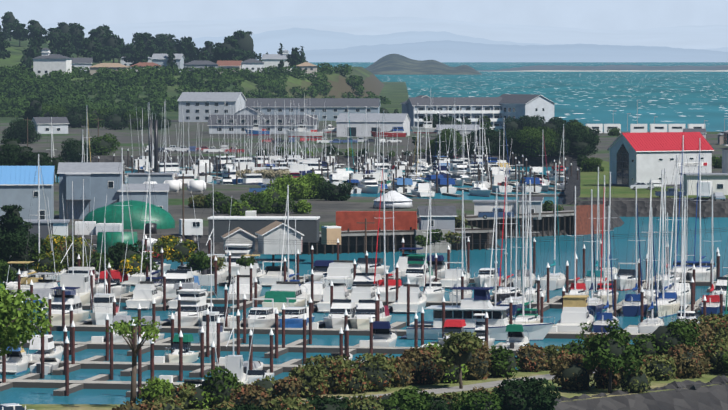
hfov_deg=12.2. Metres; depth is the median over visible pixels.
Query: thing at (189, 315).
motorboat
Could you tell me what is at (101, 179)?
shed
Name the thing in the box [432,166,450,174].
motorboat
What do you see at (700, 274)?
sailboat
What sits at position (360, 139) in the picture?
yard car
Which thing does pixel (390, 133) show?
motorboat
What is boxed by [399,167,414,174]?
motorboat
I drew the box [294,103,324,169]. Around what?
motorboat
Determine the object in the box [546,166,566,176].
motorboat
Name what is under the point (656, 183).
white pickup
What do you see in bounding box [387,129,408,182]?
motorboat
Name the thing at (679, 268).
sailboat
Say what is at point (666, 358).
bush
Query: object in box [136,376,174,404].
bush
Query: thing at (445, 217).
small building
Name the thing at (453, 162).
motorboat
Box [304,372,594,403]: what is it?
spit footpath
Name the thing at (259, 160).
motorboat
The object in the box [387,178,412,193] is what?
motorboat
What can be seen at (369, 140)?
yard car
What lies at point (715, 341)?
bush
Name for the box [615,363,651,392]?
bush
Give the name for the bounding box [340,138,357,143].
yard car
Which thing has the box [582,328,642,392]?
broadleaf tree
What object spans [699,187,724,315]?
sailboat
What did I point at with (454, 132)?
sailboat
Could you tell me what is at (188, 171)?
motorboat
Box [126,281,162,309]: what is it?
motorboat
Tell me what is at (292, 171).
motorboat
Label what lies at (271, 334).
marina pilings
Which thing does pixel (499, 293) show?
sailboat
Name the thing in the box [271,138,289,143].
yard car
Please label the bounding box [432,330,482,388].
broadleaf tree
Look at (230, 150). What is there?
road car
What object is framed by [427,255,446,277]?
motorboat
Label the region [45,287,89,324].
motorboat
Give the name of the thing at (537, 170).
motorboat
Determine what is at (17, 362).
motorboat
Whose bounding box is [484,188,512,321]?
sailboat
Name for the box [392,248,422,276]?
motorboat
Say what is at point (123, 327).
sparse tree
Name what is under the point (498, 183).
motorboat
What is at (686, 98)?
sea water
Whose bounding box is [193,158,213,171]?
motorboat
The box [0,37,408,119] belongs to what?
hill terrain
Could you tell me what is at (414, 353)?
bush
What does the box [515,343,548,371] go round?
bush
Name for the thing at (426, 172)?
motorboat
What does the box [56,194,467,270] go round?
olive shrubs
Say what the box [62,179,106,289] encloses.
motorboat
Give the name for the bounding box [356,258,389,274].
motorboat
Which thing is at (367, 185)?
motorboat
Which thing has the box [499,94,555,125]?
motel
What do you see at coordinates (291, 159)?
motorboat
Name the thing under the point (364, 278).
motorboat
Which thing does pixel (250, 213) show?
white shed
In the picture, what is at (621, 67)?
shore land
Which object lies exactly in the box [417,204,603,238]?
wharf
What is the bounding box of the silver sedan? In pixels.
[628,182,653,189]
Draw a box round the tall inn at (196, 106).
[177,92,246,121]
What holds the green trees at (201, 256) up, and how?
on the mainland
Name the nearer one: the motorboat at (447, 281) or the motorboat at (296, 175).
the motorboat at (447, 281)
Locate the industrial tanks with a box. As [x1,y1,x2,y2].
[84,120,412,253]
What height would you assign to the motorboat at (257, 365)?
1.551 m
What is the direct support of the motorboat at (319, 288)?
on the sea water
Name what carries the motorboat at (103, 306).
on the sea water
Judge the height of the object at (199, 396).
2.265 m
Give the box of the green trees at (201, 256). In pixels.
[0,103,721,283]
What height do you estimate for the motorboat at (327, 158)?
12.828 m
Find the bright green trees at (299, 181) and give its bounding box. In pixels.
[228,148,354,215]
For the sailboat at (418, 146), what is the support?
on the sea water
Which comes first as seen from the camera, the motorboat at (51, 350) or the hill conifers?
the motorboat at (51, 350)
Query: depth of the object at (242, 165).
811.94 m
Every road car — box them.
[153,148,168,152]
[161,145,179,149]
[171,146,188,151]
[188,146,196,152]
[196,146,208,150]
[203,147,223,152]
[224,147,243,152]
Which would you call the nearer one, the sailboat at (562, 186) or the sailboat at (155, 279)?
the sailboat at (155, 279)
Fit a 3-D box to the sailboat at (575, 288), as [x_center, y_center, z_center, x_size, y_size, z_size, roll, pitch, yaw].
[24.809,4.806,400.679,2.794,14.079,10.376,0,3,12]
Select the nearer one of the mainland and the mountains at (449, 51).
the mainland
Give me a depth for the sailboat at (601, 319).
358.49 m
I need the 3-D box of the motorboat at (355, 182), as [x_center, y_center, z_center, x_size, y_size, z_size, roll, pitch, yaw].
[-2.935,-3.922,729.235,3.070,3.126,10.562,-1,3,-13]
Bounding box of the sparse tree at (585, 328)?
[575,319,631,343]
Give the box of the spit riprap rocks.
[552,375,727,401]
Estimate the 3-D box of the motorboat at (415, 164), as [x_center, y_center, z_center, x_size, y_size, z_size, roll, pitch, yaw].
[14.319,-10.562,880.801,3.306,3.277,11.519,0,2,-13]
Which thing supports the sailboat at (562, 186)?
on the sea water
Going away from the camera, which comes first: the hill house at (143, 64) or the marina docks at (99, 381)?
the marina docks at (99, 381)
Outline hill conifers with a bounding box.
[0,11,307,70]
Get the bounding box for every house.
[30,117,69,133]
[32,48,72,76]
[72,58,92,70]
[90,63,128,74]
[121,57,151,65]
[130,62,161,71]
[151,54,184,71]
[183,60,218,70]
[216,61,241,73]
[241,59,263,71]
[262,50,291,71]
[296,62,316,76]
[436,125,478,135]
[683,128,706,138]
[718,130,727,144]
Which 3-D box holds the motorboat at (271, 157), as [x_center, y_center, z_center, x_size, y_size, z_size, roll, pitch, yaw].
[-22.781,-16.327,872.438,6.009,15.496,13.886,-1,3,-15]
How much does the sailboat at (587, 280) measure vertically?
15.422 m
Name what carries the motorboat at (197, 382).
on the sea water
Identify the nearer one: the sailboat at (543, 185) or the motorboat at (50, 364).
the motorboat at (50, 364)
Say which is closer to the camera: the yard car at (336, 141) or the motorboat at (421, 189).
the motorboat at (421, 189)
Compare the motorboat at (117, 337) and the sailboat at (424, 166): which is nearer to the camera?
the motorboat at (117, 337)
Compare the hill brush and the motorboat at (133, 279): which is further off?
the hill brush
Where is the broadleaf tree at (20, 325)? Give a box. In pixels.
[0,276,52,355]
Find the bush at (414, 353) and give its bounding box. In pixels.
[399,346,444,384]
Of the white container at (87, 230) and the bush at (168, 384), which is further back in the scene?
the white container at (87, 230)
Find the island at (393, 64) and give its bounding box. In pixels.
[365,54,481,74]
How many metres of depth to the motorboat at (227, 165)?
828.78 m
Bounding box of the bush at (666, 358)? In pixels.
[638,354,677,380]
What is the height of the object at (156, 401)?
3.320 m
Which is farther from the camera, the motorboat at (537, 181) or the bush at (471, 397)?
the motorboat at (537, 181)
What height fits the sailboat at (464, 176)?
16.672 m
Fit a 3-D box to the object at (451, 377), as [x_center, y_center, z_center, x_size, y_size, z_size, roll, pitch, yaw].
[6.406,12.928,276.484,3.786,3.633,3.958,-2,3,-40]
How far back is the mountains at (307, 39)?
31811.16 m
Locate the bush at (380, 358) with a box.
[354,353,398,390]
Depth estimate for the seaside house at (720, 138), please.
1020.33 m
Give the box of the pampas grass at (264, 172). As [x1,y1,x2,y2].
[235,169,290,179]
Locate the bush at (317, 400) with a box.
[303,395,354,409]
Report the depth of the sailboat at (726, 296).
351.43 m
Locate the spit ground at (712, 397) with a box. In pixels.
[19,359,727,409]
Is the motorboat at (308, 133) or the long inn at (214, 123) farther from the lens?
the long inn at (214, 123)
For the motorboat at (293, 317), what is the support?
on the sea water
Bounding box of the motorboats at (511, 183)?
[124,166,566,197]
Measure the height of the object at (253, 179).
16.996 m
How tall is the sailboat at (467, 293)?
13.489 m
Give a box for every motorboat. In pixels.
[0,344,29,373]
[0,347,25,359]
[3,261,35,294]
[25,272,59,308]
[29,335,63,360]
[30,358,59,374]
[36,269,65,281]
[44,181,94,309]
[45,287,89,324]
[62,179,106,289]
[84,218,127,324]
[93,270,130,296]
[105,315,131,342]
[120,251,160,285]
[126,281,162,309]
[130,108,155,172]
[136,102,162,158]
[137,316,163,342]
[140,116,164,172]
[147,101,182,179]
[148,99,179,172]
[152,252,170,273]
[156,270,201,297]
[164,334,198,362]
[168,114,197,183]
[168,283,207,309]
[168,289,212,326]
[174,264,200,274]
[176,122,202,179]
[177,379,203,388]
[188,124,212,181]
[191,240,232,343]
[192,183,231,285]
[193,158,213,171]
[199,306,236,326]
[208,276,256,383]
[209,102,237,169]
[216,108,248,183]
[220,163,232,175]
[220,173,232,183]
[223,101,253,167]
[224,244,261,274]
[227,275,261,298]
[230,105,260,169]
[234,254,265,283]
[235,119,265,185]
[242,298,280,327]
[243,361,262,373]
[245,101,269,134]
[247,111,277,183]
[247,370,273,382]
[248,112,270,166]
[258,103,290,178]
[259,261,293,286]
[262,281,307,312]
[264,114,286,163]
[266,118,288,163]
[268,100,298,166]
[276,102,304,161]
[278,298,314,327]
[279,121,305,173]
[285,106,308,158]
[285,107,314,170]
[286,95,322,136]
[288,172,298,179]
[293,110,319,163]
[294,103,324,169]
[299,171,314,177]
[300,275,328,299]
[303,116,325,161]
[307,260,332,281]
[308,169,326,180]
[317,161,332,176]
[317,276,351,312]
[320,260,361,287]
[322,123,340,169]
[323,124,336,132]
[323,299,357,328]
[326,173,343,185]
[330,164,348,180]
[331,353,352,360]
[346,179,361,193]
[346,273,382,292]
[347,139,368,180]
[349,300,391,328]
[351,284,380,304]
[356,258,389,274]
[357,174,380,193]
[360,165,373,176]
[361,157,376,165]
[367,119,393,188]
[369,321,396,346]
[371,127,407,136]
[372,161,389,175]
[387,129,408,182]
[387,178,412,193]
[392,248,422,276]
[392,284,426,313]
[397,164,409,169]
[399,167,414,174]
[401,254,434,286]
[401,267,554,340]
[407,175,423,181]
[408,177,422,187]
[410,178,434,196]
[411,97,443,132]
[412,158,425,166]
[415,169,430,175]
[426,175,443,183]
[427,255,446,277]
[429,156,449,169]
[431,178,456,192]
[432,157,449,163]
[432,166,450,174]
[438,319,465,344]
[439,262,469,288]
[444,124,465,170]
[448,163,466,174]
[449,175,464,185]
[452,120,470,164]
[463,164,487,181]
[466,117,485,164]
[473,313,494,347]
[474,268,502,286]
[481,158,497,168]
[489,135,512,191]
[490,166,508,176]
[497,159,510,169]
[502,324,528,348]
[505,165,521,178]
[514,177,541,191]
[525,167,541,176]
[532,174,549,184]
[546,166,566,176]
[549,166,567,180]
[555,295,594,331]
[613,263,637,290]
[709,277,727,304]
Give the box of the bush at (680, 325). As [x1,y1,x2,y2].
[650,317,701,356]
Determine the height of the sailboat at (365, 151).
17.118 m
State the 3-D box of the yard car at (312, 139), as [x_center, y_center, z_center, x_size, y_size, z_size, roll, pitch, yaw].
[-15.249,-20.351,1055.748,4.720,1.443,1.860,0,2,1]
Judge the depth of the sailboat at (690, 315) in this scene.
355.70 m
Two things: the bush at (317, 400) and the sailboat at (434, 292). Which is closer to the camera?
the bush at (317, 400)
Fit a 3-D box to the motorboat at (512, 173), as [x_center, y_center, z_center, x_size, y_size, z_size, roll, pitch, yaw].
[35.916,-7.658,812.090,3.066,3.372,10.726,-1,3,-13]
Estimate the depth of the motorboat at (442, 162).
857.17 m
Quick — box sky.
[0,0,727,29]
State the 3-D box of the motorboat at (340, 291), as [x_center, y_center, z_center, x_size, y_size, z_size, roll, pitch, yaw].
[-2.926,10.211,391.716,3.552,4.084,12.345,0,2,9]
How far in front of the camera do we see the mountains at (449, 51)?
19498.93 m
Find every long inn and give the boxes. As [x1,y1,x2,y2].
[207,115,318,133]
[232,106,264,114]
[246,98,380,120]
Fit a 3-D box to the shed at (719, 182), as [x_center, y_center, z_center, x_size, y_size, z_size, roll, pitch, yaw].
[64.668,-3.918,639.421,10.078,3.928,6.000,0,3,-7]
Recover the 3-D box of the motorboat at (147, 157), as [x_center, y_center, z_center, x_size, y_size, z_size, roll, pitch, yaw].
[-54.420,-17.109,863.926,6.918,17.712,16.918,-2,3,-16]
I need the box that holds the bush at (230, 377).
[198,366,240,407]
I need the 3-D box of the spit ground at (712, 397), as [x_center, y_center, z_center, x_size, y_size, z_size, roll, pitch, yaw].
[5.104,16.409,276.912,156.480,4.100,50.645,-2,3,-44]
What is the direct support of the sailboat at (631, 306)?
on the sea water
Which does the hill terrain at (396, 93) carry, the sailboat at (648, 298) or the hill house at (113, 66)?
the hill house at (113, 66)
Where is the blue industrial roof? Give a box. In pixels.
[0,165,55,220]
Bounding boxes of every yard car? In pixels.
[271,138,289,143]
[307,137,321,141]
[316,138,332,143]
[329,139,344,143]
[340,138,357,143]
[354,137,367,141]
[364,138,378,142]
[386,138,401,142]
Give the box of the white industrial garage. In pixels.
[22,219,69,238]
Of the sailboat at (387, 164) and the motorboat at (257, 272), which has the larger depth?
the sailboat at (387, 164)
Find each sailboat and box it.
[13,154,56,294]
[46,117,58,180]
[78,129,86,161]
[81,107,93,161]
[107,148,133,269]
[137,162,162,291]
[279,185,300,287]
[321,122,331,171]
[340,107,355,176]
[360,106,375,171]
[372,119,382,171]
[372,155,404,300]
[378,110,391,169]
[410,103,425,179]
[412,117,423,169]
[415,127,429,184]
[418,111,431,170]
[419,181,444,300]
[433,109,451,185]
[448,102,460,158]
[449,190,471,300]
[455,112,471,181]
[469,113,491,196]
[470,120,479,164]
[472,117,489,187]
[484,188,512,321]
[492,164,521,301]
[498,122,510,180]
[500,182,527,314]
[511,184,539,322]
[513,182,535,287]
[520,180,545,302]
[535,133,548,191]
[540,163,565,289]
[557,124,569,189]
[565,186,588,297]
[581,189,603,315]
[583,167,606,290]
[593,175,618,302]
[593,206,618,332]
[598,172,617,279]
[622,187,647,316]
[637,179,661,303]
[638,207,663,332]
[649,170,679,317]
[654,168,678,290]
[661,155,690,303]
[667,135,694,280]
[672,197,699,323]
[687,138,715,280]
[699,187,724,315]
[720,240,727,314]
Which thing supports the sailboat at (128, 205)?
on the sea water
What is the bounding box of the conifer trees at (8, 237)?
[0,97,600,269]
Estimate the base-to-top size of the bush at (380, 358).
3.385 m
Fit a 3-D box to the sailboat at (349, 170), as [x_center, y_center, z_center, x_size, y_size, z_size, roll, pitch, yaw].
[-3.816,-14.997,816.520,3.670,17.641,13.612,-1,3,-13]
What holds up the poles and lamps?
on the mainland
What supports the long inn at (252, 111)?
on the mainland
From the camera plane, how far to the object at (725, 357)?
282.29 m
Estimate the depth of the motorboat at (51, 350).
321.49 m
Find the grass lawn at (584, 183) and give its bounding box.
[564,160,727,203]
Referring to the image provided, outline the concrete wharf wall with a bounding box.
[415,229,450,252]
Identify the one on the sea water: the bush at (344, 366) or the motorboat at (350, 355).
the motorboat at (350, 355)
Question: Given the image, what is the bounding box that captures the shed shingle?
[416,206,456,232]
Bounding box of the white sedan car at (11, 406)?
[0,403,33,409]
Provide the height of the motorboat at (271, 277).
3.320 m
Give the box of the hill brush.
[0,63,390,117]
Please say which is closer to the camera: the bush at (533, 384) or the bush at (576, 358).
the bush at (533, 384)
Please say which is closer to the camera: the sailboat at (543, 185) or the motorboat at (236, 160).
the sailboat at (543, 185)
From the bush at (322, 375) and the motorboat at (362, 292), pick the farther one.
the motorboat at (362, 292)
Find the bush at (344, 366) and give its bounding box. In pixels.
[301,354,358,393]
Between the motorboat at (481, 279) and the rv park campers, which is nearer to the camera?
the motorboat at (481, 279)
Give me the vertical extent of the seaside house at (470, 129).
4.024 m
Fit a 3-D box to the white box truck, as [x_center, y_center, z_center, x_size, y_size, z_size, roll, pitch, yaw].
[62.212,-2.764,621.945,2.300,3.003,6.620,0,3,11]
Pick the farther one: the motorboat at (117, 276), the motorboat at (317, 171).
the motorboat at (317, 171)
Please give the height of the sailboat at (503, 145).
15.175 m
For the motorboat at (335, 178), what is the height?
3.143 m
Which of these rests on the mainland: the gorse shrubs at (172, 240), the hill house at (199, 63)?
the gorse shrubs at (172, 240)
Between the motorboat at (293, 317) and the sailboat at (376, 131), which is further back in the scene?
the sailboat at (376, 131)
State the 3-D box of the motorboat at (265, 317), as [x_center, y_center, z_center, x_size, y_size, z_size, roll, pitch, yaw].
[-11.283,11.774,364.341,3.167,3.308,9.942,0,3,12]
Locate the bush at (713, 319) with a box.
[697,312,727,339]
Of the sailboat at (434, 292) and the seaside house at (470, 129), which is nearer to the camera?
the sailboat at (434, 292)
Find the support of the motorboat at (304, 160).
on the sea water
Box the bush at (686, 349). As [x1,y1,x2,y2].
[665,343,710,378]
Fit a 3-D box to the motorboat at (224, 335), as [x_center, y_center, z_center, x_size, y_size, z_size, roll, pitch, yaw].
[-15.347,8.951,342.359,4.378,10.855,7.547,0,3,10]
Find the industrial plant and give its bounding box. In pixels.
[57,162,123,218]
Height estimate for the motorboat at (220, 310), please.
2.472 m
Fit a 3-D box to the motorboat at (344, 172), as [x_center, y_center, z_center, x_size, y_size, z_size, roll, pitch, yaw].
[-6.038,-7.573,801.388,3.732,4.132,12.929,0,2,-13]
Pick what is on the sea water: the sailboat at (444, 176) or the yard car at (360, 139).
the sailboat at (444, 176)
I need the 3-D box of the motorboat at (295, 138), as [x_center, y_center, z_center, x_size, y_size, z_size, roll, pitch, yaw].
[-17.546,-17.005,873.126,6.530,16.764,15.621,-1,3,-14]
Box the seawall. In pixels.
[177,228,727,244]
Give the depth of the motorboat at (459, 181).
768.68 m
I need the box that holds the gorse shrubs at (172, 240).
[31,234,197,276]
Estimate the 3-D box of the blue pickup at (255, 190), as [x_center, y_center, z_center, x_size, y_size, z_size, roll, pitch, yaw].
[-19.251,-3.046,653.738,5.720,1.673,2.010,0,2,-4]
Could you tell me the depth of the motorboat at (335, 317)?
363.04 m
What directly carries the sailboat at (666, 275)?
on the sea water
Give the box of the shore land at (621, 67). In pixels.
[477,64,727,70]
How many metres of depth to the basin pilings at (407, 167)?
789.41 m
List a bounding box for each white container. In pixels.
[75,221,95,234]
[96,223,121,234]
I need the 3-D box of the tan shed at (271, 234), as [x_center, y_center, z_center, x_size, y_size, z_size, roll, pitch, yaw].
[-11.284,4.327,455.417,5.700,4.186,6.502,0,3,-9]
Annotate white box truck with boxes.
[698,181,711,198]
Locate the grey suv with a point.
(719, 195)
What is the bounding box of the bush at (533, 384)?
[492,376,560,409]
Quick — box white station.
[721,132,727,172]
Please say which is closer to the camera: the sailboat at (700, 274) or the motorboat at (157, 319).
the motorboat at (157, 319)
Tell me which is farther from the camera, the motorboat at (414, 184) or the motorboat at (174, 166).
the motorboat at (174, 166)
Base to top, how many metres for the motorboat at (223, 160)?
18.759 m
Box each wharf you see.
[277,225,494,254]
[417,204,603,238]
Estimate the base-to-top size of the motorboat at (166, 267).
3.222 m
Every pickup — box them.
[248,185,269,193]
[477,208,513,218]
[647,180,663,188]
[654,188,686,196]
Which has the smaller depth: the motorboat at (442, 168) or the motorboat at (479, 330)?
the motorboat at (479, 330)
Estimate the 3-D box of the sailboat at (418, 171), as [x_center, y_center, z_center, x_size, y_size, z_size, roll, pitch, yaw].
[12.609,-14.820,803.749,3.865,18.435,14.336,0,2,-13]
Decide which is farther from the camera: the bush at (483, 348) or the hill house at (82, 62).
the hill house at (82, 62)
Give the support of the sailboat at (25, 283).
on the sea water
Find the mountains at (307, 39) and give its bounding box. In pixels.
[125,28,727,54]
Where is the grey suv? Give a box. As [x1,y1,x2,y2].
[711,192,724,200]
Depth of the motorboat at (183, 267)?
437.25 m
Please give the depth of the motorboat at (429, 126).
1124.87 m
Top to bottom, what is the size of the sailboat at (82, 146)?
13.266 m
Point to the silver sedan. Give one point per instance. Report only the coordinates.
(639, 185)
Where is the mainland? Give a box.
[0,120,727,254]
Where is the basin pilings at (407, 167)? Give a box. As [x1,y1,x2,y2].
[98,148,577,193]
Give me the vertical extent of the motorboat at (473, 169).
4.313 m
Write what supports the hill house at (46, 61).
on the hill terrain at (396, 93)
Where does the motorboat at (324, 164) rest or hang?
on the sea water
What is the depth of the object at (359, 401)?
239.25 m
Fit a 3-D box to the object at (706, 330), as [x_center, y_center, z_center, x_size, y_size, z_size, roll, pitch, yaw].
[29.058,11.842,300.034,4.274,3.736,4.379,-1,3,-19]
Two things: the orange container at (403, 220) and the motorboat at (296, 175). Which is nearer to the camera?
the orange container at (403, 220)
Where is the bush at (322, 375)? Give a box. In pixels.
[289,364,328,397]
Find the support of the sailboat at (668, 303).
on the sea water
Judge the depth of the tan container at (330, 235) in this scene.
475.95 m
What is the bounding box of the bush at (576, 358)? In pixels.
[547,353,594,390]
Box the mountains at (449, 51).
[196,40,727,61]
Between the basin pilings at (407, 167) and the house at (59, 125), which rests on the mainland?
the house at (59, 125)
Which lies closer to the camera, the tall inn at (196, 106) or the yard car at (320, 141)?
the yard car at (320, 141)
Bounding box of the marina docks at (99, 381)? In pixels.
[0,269,727,396]
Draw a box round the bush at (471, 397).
[451,390,502,409]
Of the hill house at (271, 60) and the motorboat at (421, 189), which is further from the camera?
the hill house at (271, 60)
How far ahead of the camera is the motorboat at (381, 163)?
839.11 m
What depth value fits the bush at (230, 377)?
255.82 m
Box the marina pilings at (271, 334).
[2,235,722,395]
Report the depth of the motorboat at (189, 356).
321.87 m
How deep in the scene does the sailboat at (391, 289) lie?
404.74 m
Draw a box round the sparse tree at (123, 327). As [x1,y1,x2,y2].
[106,317,160,403]
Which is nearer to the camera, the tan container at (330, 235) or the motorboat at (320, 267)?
the motorboat at (320, 267)
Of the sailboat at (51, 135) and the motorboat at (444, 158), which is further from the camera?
the motorboat at (444, 158)
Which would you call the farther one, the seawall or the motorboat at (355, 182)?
the motorboat at (355, 182)
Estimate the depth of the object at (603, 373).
270.87 m
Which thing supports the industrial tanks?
on the mainland
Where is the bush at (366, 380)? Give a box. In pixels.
[339,367,370,393]
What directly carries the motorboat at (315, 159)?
on the sea water
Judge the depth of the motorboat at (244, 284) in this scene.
404.00 m
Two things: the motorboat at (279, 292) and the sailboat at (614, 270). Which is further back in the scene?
the sailboat at (614, 270)
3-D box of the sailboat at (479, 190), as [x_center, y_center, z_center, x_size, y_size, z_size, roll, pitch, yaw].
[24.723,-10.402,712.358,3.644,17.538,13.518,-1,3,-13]
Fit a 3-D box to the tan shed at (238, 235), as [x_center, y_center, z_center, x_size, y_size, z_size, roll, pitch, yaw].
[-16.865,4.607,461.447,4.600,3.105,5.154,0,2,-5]
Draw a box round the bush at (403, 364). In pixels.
[386,356,414,387]
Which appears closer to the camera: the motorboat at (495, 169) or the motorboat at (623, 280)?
the motorboat at (623, 280)
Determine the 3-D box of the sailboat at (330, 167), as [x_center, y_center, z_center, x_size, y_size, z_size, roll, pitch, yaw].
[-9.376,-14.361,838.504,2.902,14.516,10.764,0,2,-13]
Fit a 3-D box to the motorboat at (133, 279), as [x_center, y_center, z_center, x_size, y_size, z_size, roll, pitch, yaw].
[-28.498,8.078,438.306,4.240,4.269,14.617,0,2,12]
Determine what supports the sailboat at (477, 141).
on the sea water
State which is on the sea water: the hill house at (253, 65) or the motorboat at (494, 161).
the motorboat at (494, 161)
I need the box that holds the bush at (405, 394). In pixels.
[376,386,432,409]
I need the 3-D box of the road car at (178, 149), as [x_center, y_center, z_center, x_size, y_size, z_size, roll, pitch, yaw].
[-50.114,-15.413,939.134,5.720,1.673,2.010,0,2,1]
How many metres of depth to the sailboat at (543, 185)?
738.12 m
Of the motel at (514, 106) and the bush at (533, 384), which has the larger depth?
the motel at (514, 106)
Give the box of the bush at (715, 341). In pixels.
[699,336,727,373]
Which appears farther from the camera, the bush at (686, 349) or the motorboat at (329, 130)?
the motorboat at (329, 130)
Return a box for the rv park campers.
[585,124,703,132]
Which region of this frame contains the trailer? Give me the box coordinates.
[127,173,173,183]
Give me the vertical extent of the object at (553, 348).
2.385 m
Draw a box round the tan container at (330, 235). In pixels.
[321,226,340,244]
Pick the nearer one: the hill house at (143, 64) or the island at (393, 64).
the hill house at (143, 64)
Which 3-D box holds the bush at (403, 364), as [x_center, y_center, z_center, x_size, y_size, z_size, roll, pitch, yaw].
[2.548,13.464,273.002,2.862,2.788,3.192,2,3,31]
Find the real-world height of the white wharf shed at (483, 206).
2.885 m
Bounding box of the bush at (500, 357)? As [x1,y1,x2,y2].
[487,345,519,377]
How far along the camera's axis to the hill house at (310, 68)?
1893.78 m
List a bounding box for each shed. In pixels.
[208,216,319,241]
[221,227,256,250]
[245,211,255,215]
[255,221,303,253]
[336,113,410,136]
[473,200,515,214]
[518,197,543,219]
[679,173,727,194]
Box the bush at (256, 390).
[229,383,272,407]
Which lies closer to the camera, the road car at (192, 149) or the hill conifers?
the road car at (192, 149)
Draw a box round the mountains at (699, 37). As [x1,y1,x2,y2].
[0,16,727,48]
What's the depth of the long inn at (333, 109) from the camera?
1404.97 m
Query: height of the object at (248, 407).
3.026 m
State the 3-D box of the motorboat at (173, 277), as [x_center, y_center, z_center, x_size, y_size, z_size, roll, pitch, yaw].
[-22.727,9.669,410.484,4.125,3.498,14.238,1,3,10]
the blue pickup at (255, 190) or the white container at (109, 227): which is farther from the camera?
the blue pickup at (255, 190)
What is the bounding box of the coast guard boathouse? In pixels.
[607,132,713,186]
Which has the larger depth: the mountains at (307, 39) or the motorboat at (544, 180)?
the mountains at (307, 39)
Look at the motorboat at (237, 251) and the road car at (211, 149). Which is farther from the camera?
the road car at (211, 149)
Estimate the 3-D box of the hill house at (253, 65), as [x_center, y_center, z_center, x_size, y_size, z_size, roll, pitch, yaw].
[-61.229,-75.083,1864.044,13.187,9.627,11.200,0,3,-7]
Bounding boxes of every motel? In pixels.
[400,95,428,115]
[406,97,503,129]
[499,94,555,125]
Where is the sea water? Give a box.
[0,62,727,403]
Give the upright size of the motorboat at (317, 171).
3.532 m
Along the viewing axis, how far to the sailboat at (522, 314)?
359.31 m
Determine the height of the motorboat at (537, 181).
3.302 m
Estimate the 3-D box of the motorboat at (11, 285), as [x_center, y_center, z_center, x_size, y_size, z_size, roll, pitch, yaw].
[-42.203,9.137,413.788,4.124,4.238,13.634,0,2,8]
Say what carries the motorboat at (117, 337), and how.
on the sea water
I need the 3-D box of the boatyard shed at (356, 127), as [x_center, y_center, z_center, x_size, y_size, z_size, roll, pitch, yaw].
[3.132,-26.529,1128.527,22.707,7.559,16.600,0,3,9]
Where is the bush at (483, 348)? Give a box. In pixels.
[462,339,491,379]
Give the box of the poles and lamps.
[27,100,727,253]
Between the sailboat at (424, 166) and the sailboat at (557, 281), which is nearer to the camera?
the sailboat at (557, 281)
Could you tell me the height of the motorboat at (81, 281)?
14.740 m
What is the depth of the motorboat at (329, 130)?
1136.97 m
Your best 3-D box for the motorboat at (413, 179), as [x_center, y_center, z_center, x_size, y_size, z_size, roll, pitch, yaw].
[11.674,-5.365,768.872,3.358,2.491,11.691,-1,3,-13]
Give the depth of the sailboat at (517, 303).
387.68 m
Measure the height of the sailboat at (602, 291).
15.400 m
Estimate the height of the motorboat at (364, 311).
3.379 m
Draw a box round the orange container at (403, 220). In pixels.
[336,211,416,230]

